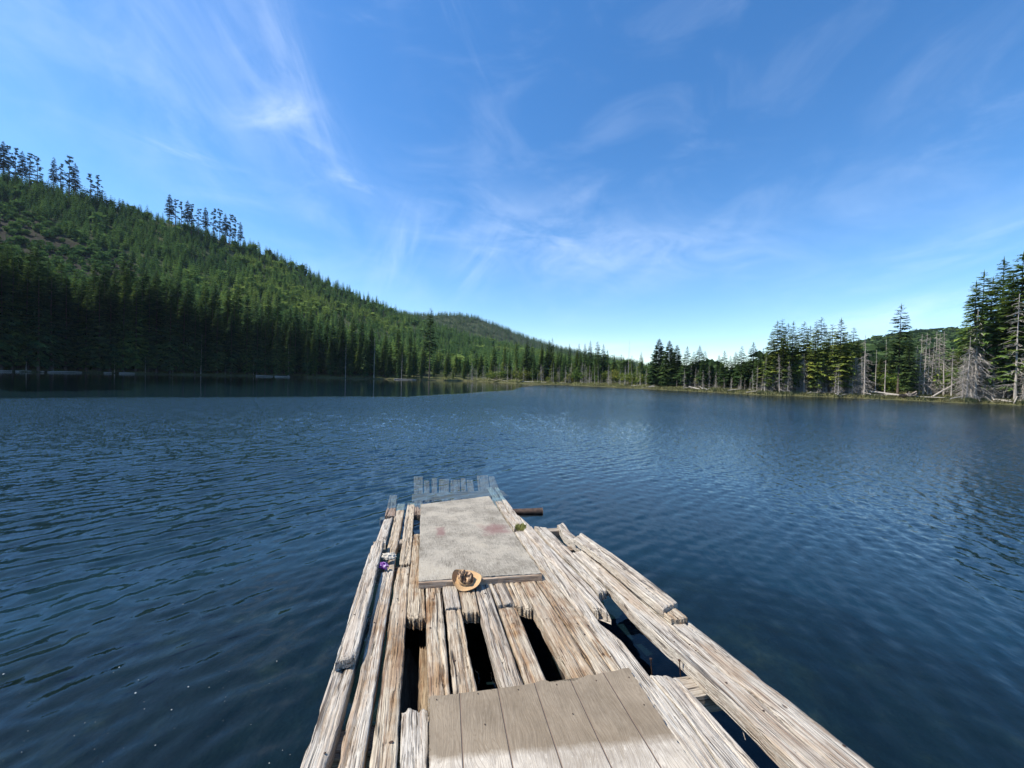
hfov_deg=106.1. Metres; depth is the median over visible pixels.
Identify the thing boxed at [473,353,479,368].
fir tree
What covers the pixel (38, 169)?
pine tree
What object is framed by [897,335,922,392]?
fir tree
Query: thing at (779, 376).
dead tree
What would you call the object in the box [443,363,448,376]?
fir tree
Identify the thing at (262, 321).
fir tree
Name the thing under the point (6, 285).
fir tree
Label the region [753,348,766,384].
fir tree
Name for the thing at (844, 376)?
fir tree
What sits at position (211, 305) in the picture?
fir tree
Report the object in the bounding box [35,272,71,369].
fir tree
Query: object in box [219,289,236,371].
fir tree
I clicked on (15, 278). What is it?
fir tree
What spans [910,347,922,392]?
dead tree
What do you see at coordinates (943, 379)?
dead tree
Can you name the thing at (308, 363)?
fir tree
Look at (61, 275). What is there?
fir tree
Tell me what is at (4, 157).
pine tree
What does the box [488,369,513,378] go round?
shrub
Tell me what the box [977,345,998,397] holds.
dead tree
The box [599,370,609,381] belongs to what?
shrub
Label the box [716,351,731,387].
fir tree
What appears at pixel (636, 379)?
shrub
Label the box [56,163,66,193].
pine tree
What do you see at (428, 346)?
fir tree
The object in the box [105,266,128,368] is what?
fir tree
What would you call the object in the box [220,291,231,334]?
fir tree
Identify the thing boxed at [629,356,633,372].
fir tree
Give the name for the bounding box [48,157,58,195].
pine tree
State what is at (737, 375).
fir tree
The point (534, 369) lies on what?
fir tree
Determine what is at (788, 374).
dead tree
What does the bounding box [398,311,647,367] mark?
distant forest
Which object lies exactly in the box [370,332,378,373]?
fir tree
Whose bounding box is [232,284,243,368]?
fir tree
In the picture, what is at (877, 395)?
shore grass
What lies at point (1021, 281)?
fir tree
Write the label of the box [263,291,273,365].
fir tree
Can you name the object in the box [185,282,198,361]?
fir tree
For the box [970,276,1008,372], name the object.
fir tree
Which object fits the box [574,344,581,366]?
fir tree
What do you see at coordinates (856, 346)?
fir tree
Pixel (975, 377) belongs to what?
dead tree
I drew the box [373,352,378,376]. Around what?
fir tree
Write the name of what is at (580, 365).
fir tree
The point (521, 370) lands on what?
fir tree
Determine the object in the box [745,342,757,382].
fir tree
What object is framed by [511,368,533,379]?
shrub
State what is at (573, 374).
shrub
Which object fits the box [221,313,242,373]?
fir tree
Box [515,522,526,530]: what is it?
moss tuft
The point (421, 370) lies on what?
fir tree
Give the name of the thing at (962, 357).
fir tree
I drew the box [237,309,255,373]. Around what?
fir tree
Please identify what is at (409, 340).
fir tree
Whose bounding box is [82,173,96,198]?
pine tree
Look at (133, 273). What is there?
fir tree
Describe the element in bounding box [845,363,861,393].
dead tree
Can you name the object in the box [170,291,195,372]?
fir tree
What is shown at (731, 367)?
fir tree
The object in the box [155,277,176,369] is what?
fir tree
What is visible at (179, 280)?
fir tree
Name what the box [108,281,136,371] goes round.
fir tree
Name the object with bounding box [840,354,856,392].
dead tree
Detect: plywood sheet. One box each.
[418,496,541,588]
[429,668,695,767]
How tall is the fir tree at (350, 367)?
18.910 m
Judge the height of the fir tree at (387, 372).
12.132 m
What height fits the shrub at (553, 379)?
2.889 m
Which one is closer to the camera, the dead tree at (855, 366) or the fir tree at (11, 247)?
the dead tree at (855, 366)
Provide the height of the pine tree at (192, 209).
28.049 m
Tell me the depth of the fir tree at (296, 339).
167.05 m
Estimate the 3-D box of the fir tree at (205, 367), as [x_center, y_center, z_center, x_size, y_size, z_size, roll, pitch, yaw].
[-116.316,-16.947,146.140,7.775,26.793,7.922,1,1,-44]
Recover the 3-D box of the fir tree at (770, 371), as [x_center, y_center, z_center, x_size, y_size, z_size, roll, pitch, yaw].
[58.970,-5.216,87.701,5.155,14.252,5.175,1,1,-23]
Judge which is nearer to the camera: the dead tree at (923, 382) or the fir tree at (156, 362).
the dead tree at (923, 382)
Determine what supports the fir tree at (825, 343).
on the terrain at (872, 628)
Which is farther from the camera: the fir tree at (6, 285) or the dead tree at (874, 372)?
the fir tree at (6, 285)
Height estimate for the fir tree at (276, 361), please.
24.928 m
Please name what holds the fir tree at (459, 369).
on the terrain at (872, 628)
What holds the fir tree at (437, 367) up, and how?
on the terrain at (872, 628)
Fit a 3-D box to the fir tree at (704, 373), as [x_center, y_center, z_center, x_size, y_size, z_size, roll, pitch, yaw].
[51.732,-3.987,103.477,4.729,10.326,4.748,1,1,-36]
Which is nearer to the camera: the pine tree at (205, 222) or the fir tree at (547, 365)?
the fir tree at (547, 365)
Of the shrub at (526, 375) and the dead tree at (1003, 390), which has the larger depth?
the shrub at (526, 375)
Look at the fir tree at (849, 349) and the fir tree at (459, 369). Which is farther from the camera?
the fir tree at (459, 369)
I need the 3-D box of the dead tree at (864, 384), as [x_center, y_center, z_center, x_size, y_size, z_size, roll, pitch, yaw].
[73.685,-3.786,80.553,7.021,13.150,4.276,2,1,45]
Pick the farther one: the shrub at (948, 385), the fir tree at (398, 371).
the fir tree at (398, 371)
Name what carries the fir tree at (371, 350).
on the terrain at (872, 628)
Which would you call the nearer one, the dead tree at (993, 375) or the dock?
the dock
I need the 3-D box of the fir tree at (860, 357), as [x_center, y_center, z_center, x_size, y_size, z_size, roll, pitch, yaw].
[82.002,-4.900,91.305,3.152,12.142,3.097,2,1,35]
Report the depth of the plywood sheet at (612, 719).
1.81 m
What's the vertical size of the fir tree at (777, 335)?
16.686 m
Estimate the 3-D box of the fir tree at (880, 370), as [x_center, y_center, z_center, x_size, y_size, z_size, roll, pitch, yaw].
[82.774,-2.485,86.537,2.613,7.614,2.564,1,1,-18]
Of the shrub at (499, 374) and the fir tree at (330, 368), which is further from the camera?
the shrub at (499, 374)
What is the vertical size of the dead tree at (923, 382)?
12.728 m
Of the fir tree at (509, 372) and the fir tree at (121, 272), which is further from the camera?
the fir tree at (509, 372)
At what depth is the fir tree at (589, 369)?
145.58 m
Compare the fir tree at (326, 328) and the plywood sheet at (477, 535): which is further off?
the fir tree at (326, 328)
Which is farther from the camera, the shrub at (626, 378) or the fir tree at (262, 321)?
the fir tree at (262, 321)
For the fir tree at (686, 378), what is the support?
on the terrain at (872, 628)
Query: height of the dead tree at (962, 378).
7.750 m
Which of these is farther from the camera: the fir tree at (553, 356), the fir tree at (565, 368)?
the fir tree at (553, 356)
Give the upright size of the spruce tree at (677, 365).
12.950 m
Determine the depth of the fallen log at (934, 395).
73.13 m
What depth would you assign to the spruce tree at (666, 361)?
114.42 m
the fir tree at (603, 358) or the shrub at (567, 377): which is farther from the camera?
the shrub at (567, 377)
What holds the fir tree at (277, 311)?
on the terrain at (872, 628)
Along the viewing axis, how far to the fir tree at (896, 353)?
79.73 m
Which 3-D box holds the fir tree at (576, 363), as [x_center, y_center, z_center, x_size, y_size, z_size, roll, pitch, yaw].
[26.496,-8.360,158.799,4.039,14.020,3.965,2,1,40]
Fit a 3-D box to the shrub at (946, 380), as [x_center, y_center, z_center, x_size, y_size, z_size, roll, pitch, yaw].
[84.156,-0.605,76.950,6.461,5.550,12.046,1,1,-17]
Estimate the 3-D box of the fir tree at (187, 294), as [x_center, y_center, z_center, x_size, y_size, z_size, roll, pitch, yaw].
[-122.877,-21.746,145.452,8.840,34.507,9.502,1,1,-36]
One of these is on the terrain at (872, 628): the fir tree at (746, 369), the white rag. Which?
the fir tree at (746, 369)
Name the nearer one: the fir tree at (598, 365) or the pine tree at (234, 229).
the fir tree at (598, 365)
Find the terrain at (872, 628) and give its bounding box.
[0,188,1023,767]
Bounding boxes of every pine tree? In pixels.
[0,141,11,172]
[2,145,14,180]
[6,148,23,177]
[15,151,28,184]
[23,153,35,187]
[32,155,45,186]
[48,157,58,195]
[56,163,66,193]
[60,155,76,194]
[67,163,82,196]
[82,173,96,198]
[93,175,103,201]
[164,195,174,224]
[169,199,178,225]
[176,201,184,227]
[183,200,192,225]
[189,204,195,232]
[192,209,201,234]
[201,207,210,232]
[210,209,218,237]
[217,208,222,242]
[221,215,228,241]
[223,213,236,244]
[230,216,239,240]
[237,221,243,240]
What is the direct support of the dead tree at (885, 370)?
on the terrain at (872, 628)
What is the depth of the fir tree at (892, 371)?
86.82 m
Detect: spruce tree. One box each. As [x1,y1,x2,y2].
[646,339,666,385]
[655,340,677,385]
[667,346,683,385]
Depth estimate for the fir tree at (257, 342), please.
155.25 m
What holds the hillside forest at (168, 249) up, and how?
on the terrain at (872, 628)
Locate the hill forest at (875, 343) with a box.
[737,327,1023,378]
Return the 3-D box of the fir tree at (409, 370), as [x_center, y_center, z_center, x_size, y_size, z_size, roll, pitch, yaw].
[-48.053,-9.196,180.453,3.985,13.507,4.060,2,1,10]
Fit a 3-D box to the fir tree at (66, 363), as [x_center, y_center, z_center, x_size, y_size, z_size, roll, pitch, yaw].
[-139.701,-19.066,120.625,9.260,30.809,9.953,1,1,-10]
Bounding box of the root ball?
[898,391,916,397]
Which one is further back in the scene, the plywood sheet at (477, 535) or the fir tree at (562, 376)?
the fir tree at (562, 376)
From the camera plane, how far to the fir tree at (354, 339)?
183.71 m
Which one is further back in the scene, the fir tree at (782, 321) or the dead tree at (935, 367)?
the fir tree at (782, 321)
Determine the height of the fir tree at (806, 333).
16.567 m
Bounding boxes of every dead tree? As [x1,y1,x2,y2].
[775,355,787,391]
[782,361,792,390]
[797,361,812,391]
[816,365,824,392]
[823,356,839,393]
[831,367,839,392]
[835,366,842,392]
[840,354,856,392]
[844,334,881,393]
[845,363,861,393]
[850,360,859,393]
[856,362,869,391]
[858,359,868,394]
[873,350,876,390]
[884,340,886,391]
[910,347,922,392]
[914,334,931,394]
[916,333,936,393]
[919,337,935,394]
[921,342,940,394]
[925,334,942,393]
[929,333,949,394]
[931,331,955,394]
[945,351,958,395]
[947,308,1002,401]
[948,337,982,397]
[953,318,997,400]
[954,358,971,398]
[971,330,1002,397]
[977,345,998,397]
[983,357,1003,398]
[987,359,1012,397]
[988,294,1023,399]
[996,350,1022,398]
[1009,353,1023,399]
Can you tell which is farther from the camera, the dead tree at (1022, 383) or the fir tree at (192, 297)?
the fir tree at (192, 297)
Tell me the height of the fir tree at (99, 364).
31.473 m
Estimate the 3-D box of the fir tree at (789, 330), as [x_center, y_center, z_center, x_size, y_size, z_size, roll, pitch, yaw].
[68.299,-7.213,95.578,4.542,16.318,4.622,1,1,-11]
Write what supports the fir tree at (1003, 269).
on the terrain at (872, 628)
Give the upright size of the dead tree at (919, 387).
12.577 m
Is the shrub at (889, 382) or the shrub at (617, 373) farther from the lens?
the shrub at (617, 373)
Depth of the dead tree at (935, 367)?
75.87 m
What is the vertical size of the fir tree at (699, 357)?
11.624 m
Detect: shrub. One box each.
[484,371,502,378]
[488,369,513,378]
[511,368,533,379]
[545,375,563,380]
[564,373,578,381]
[566,368,592,380]
[578,372,592,379]
[592,374,602,381]
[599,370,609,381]
[609,369,624,380]
[617,373,644,382]
[629,372,651,383]
[856,376,895,388]
[877,373,921,391]
[902,367,970,392]
[925,372,970,392]
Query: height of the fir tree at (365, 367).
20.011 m
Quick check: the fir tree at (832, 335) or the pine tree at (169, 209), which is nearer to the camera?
the fir tree at (832, 335)
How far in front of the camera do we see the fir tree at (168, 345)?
135.98 m
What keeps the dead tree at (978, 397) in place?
on the terrain at (872, 628)
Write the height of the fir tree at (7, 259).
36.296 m
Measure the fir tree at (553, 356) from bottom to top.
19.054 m
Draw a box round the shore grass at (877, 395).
[3,366,1023,404]
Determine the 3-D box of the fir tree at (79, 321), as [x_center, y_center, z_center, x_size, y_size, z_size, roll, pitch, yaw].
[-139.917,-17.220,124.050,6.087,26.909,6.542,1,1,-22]
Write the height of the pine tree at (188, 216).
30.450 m
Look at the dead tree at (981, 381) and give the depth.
71.43 m
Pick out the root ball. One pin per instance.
(909, 394)
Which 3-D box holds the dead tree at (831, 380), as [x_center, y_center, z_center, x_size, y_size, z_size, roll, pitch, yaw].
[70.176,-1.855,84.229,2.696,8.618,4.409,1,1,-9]
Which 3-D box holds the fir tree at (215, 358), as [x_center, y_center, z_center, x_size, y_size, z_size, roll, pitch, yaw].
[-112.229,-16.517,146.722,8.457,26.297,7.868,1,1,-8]
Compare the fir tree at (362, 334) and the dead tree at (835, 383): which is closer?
the dead tree at (835, 383)
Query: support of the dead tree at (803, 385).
on the terrain at (872, 628)
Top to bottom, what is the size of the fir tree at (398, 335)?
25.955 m
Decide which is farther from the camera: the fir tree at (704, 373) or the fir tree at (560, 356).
the fir tree at (560, 356)
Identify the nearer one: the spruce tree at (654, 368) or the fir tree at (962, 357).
the fir tree at (962, 357)
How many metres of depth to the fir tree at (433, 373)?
189.39 m
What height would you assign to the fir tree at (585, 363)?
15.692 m
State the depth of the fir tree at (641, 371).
132.73 m
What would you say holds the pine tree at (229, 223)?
on the terrain at (872, 628)
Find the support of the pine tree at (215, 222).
on the terrain at (872, 628)
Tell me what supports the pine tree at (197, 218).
on the terrain at (872, 628)
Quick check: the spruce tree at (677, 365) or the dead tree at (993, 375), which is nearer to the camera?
the dead tree at (993, 375)
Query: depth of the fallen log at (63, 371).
116.59 m
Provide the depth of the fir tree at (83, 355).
122.99 m
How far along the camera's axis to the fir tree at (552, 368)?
159.02 m
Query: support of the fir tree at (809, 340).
on the terrain at (872, 628)
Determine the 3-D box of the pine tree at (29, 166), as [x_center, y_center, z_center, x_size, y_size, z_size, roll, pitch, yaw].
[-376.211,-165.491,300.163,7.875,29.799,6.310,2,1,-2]
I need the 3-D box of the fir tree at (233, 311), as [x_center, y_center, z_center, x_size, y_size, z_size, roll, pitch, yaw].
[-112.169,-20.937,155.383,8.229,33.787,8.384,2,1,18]
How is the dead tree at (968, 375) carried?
on the terrain at (872, 628)
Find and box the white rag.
[380,552,396,559]
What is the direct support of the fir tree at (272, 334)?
on the terrain at (872, 628)
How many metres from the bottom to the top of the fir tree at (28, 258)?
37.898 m
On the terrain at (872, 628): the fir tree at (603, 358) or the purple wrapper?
the fir tree at (603, 358)
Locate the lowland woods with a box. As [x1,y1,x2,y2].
[590,358,739,383]
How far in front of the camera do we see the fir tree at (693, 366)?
110.15 m
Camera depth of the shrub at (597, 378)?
141.77 m
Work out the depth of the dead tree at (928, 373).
76.00 m
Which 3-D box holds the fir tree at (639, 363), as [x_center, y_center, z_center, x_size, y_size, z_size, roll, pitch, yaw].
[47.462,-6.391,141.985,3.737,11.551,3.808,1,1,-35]
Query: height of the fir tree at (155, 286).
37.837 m
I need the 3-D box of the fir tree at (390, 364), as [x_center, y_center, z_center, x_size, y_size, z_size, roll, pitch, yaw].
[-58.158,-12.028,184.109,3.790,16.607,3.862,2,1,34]
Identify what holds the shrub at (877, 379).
on the terrain at (872, 628)
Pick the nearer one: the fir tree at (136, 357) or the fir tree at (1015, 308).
the fir tree at (1015, 308)
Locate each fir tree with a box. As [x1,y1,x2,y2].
[0,236,9,288]
[0,244,25,366]
[0,251,26,369]
[0,254,31,369]
[5,246,20,285]
[6,254,36,367]
[8,262,42,369]
[15,246,54,366]
[16,247,28,288]
[17,258,60,371]
[25,243,53,314]
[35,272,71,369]
[37,265,56,357]
[43,272,75,367]
[44,260,56,301]
[49,276,85,370]
[53,262,74,316]
[56,274,78,355]
[67,273,80,312]
[67,291,85,370]
[72,295,100,370]
[73,277,87,367]
[75,275,89,315]
[77,280,119,370]
[79,276,105,368]
[83,261,108,324]
[88,267,118,368]
[90,284,126,371]
[96,266,116,314]
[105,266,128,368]
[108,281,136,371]
[112,266,135,369]
[114,257,134,316]
[118,277,151,371]
[122,258,140,319]
[131,270,154,366]
[138,281,160,371]
[139,264,154,335]
[139,286,169,372]
[142,269,164,369]
[152,269,165,310]
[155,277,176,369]
[155,288,184,373]
[160,280,178,328]
[162,281,189,370]
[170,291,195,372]
[172,272,184,318]
[180,282,197,369]
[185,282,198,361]
[185,300,204,373]
[194,298,206,363]
[196,308,213,372]
[198,280,210,361]
[201,292,224,371]
[205,283,226,350]
[205,308,227,373]
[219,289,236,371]
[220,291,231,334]
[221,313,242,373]
[224,292,244,371]
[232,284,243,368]
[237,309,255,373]
[238,295,253,363]
[248,313,264,374]
[250,300,260,358]
[252,306,268,369]
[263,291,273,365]
[263,308,280,371]
[270,295,285,365]
[270,319,283,375]
[278,313,291,373]
[282,322,297,375]
[283,306,299,359]
[289,306,302,373]
[294,310,303,367]
[297,312,311,373]
[301,334,312,375]
[304,306,316,358]
[308,326,318,375]
[311,321,326,373]
[321,320,331,371]
[325,321,338,373]
[325,335,336,375]
[333,310,345,367]
[334,322,348,374]
[346,318,358,372]
[346,338,355,376]
[354,318,366,369]
[354,335,362,374]
[359,335,371,377]
[366,324,375,374]
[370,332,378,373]
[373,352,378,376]
[378,340,386,375]
[380,333,388,369]
[383,353,389,376]
[387,345,393,374]
[391,324,404,373]
[396,350,401,377]
[399,343,406,374]
[405,330,413,371]
[405,353,412,377]
[411,341,418,376]
[419,339,428,374]
[419,357,423,378]
[422,309,437,378]
[432,363,435,377]
[435,355,440,373]
[437,350,441,372]
[442,354,448,374]
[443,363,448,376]
[446,349,451,371]
[452,354,458,376]
[457,356,461,374]
[462,364,466,377]
[466,356,469,373]
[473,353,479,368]
[479,354,485,376]
[489,346,498,371]
[500,346,507,370]
[507,361,510,378]
[513,344,520,365]
[513,359,518,378]
[519,350,524,373]
[520,338,532,371]
[528,343,534,369]
[530,354,537,380]
[536,343,544,378]
[541,340,554,376]
[549,338,555,368]
[549,358,556,377]
[555,352,560,370]
[558,346,562,371]
[560,358,564,380]
[562,351,567,373]
[566,344,572,375]
[572,348,579,371]
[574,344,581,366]
[576,355,583,379]
[581,345,588,371]
[586,340,594,372]
[586,362,591,379]
[592,341,602,365]
[592,356,598,377]
[595,355,600,381]
[596,344,607,381]
[606,350,610,374]
[618,357,623,372]
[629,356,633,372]
[636,355,644,372]
[639,359,644,375]
[678,346,694,385]
[687,352,699,384]
[692,346,705,383]
[695,352,712,385]
[707,360,715,383]
[713,357,722,380]
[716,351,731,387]
[727,358,734,385]
[730,352,740,371]
[732,346,748,385]
[740,356,750,380]
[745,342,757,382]
[749,354,764,387]
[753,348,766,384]
[757,331,783,390]
[765,321,785,387]
[771,319,788,358]
[771,334,795,389]
[781,321,803,389]
[782,322,795,360]
[790,329,808,387]
[793,322,811,372]
[798,335,812,388]
[799,322,827,391]
[804,326,817,381]
[808,317,832,370]
[821,333,831,377]
[823,317,858,389]
[823,325,839,377]
[823,338,835,386]
[835,332,856,372]
[843,328,865,376]
[855,339,862,375]
[866,364,874,389]
[874,359,884,377]
[882,303,916,393]
[886,357,897,379]
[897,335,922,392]
[915,355,922,378]
[925,354,937,388]
[950,280,993,388]
[951,351,964,389]
[953,340,970,370]
[956,256,1022,391]
[956,269,1004,392]
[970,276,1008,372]
[978,271,1023,398]
[983,251,1023,395]
[1006,274,1023,346]
[1009,339,1023,377]
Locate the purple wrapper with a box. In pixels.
[379,561,388,569]
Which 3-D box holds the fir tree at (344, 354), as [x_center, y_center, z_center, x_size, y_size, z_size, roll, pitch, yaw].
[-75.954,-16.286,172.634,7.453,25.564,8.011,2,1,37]
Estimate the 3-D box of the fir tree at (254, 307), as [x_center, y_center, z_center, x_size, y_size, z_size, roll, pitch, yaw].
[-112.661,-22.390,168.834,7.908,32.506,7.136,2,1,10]
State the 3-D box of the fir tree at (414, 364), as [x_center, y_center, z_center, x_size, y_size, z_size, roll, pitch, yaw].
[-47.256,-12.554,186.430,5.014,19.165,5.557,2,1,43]
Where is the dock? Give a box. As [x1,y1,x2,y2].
[300,475,873,767]
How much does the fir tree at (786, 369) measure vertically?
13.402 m
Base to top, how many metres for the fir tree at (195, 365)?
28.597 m
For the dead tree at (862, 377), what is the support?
on the terrain at (872, 628)
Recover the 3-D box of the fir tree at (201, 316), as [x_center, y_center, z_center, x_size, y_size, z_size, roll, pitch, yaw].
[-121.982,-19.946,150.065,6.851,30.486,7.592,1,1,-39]
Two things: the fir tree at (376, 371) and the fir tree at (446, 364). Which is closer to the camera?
the fir tree at (376, 371)
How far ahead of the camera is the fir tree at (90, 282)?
132.32 m
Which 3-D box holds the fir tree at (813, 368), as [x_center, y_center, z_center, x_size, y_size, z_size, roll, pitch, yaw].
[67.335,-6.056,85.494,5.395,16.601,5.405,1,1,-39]
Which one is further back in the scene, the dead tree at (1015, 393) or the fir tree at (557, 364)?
the fir tree at (557, 364)
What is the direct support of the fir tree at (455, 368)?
on the terrain at (872, 628)
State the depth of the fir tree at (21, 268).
112.22 m
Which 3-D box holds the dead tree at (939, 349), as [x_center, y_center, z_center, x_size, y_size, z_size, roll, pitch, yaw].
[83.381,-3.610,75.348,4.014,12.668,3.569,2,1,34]
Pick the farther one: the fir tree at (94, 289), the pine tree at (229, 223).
the pine tree at (229, 223)
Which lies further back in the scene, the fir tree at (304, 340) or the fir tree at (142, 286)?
the fir tree at (304, 340)
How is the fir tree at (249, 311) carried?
on the terrain at (872, 628)
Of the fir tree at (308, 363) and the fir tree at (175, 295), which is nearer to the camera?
the fir tree at (175, 295)
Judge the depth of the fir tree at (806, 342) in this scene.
90.14 m
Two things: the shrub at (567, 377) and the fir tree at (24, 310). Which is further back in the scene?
the shrub at (567, 377)
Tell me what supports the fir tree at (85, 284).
on the terrain at (872, 628)
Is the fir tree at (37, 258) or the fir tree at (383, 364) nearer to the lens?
the fir tree at (37, 258)
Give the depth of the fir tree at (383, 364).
182.04 m
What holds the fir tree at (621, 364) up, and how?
on the terrain at (872, 628)
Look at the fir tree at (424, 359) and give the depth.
196.64 m
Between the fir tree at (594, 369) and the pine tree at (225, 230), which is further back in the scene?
the pine tree at (225, 230)
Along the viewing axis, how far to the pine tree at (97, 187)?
316.17 m
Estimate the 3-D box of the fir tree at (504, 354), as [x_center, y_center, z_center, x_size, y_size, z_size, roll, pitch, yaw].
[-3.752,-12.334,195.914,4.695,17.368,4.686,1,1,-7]
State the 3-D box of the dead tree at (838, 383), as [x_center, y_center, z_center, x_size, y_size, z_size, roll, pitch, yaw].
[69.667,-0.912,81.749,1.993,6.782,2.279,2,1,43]
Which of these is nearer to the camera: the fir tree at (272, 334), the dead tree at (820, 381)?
the dead tree at (820, 381)
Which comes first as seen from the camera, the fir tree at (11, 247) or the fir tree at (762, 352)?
the fir tree at (762, 352)
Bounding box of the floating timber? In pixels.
[499,508,542,515]
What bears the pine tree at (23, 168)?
on the terrain at (872, 628)
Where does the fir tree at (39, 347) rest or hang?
on the terrain at (872, 628)
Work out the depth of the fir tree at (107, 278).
134.93 m
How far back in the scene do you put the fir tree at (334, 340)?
170.12 m
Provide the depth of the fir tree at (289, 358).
158.87 m
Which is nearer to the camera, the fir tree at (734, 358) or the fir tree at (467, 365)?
the fir tree at (734, 358)
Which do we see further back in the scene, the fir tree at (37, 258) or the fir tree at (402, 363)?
the fir tree at (402, 363)
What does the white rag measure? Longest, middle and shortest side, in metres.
0.169 x 0.120 x 0.055 m
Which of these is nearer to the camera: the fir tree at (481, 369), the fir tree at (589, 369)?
the fir tree at (589, 369)
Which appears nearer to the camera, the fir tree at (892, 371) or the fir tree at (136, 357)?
the fir tree at (892, 371)
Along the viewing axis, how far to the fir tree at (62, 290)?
123.79 m
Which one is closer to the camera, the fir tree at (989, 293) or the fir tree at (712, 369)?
the fir tree at (989, 293)
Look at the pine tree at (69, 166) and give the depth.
308.50 m
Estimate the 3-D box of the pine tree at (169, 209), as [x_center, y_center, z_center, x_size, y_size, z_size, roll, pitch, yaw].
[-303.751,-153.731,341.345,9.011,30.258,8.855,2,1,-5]
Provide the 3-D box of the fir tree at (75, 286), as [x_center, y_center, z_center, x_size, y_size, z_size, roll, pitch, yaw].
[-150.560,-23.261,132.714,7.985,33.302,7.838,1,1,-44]
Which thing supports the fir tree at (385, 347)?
on the terrain at (872, 628)
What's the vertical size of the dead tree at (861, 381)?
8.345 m
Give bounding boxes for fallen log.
[47,371,81,372]
[869,391,897,394]
[931,383,956,396]
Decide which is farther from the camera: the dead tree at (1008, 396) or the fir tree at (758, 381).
the fir tree at (758, 381)
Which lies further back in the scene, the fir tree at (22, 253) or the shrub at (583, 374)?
the shrub at (583, 374)
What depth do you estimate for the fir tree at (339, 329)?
180.10 m
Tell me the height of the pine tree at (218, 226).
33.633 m
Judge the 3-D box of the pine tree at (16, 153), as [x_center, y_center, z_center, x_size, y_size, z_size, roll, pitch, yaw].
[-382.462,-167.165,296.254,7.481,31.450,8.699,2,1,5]
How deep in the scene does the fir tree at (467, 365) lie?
211.31 m
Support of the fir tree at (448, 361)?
on the terrain at (872, 628)
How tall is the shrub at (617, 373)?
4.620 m
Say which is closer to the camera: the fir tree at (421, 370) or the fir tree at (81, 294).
the fir tree at (81, 294)
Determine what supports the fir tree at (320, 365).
on the terrain at (872, 628)
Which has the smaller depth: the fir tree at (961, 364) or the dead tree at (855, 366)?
the fir tree at (961, 364)
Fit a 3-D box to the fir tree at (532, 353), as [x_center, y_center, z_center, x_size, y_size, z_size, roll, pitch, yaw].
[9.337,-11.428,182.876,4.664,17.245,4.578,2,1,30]
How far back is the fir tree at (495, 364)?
203.63 m
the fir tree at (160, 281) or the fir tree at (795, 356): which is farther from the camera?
the fir tree at (160, 281)
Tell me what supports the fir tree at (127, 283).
on the terrain at (872, 628)
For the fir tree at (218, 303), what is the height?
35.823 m
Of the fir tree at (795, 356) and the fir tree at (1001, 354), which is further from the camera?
the fir tree at (795, 356)
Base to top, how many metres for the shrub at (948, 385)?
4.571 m
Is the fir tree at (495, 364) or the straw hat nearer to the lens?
the straw hat
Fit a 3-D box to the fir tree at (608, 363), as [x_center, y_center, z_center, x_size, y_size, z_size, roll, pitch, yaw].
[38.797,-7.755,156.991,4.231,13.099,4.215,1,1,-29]
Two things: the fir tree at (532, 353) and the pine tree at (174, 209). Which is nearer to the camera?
the fir tree at (532, 353)
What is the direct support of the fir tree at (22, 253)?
on the terrain at (872, 628)
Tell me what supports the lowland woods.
on the terrain at (872, 628)
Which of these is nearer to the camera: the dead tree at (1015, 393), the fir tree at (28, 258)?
the dead tree at (1015, 393)
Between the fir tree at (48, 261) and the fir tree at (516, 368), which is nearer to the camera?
the fir tree at (48, 261)
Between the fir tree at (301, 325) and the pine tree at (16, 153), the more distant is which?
the pine tree at (16, 153)
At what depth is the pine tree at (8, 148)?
294.39 m
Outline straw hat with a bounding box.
[452,569,481,591]
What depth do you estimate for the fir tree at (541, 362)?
171.76 m
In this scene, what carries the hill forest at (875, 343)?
on the terrain at (872, 628)
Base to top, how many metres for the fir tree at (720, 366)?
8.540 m
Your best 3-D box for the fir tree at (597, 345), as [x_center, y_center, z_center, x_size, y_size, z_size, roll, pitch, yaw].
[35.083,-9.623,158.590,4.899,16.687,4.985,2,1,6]
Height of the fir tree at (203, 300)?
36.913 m
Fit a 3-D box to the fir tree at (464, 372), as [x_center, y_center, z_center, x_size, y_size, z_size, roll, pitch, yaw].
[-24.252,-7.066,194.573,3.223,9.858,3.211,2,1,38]
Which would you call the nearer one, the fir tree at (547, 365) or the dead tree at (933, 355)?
the dead tree at (933, 355)
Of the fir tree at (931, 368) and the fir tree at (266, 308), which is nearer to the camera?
the fir tree at (931, 368)
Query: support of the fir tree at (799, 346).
on the terrain at (872, 628)
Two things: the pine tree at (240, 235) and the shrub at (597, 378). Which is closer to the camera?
the shrub at (597, 378)
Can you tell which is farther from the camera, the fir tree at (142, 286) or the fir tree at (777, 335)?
the fir tree at (142, 286)
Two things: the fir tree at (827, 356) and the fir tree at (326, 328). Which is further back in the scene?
the fir tree at (326, 328)
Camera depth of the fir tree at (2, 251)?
113.39 m
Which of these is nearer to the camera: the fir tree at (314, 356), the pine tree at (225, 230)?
the fir tree at (314, 356)
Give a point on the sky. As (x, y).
(621, 175)
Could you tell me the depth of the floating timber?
6.16 m
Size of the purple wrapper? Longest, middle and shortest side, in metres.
0.118 x 0.102 x 0.058 m
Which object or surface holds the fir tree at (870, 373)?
on the terrain at (872, 628)
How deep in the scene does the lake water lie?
23.29 m
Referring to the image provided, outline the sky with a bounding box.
[0,0,1023,369]
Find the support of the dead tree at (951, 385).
on the terrain at (872, 628)
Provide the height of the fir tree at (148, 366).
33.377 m
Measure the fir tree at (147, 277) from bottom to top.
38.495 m
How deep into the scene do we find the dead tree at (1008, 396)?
68.52 m
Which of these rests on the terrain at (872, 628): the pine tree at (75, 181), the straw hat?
the pine tree at (75, 181)
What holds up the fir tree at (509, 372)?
on the terrain at (872, 628)
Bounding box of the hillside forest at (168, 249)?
[0,169,613,375]

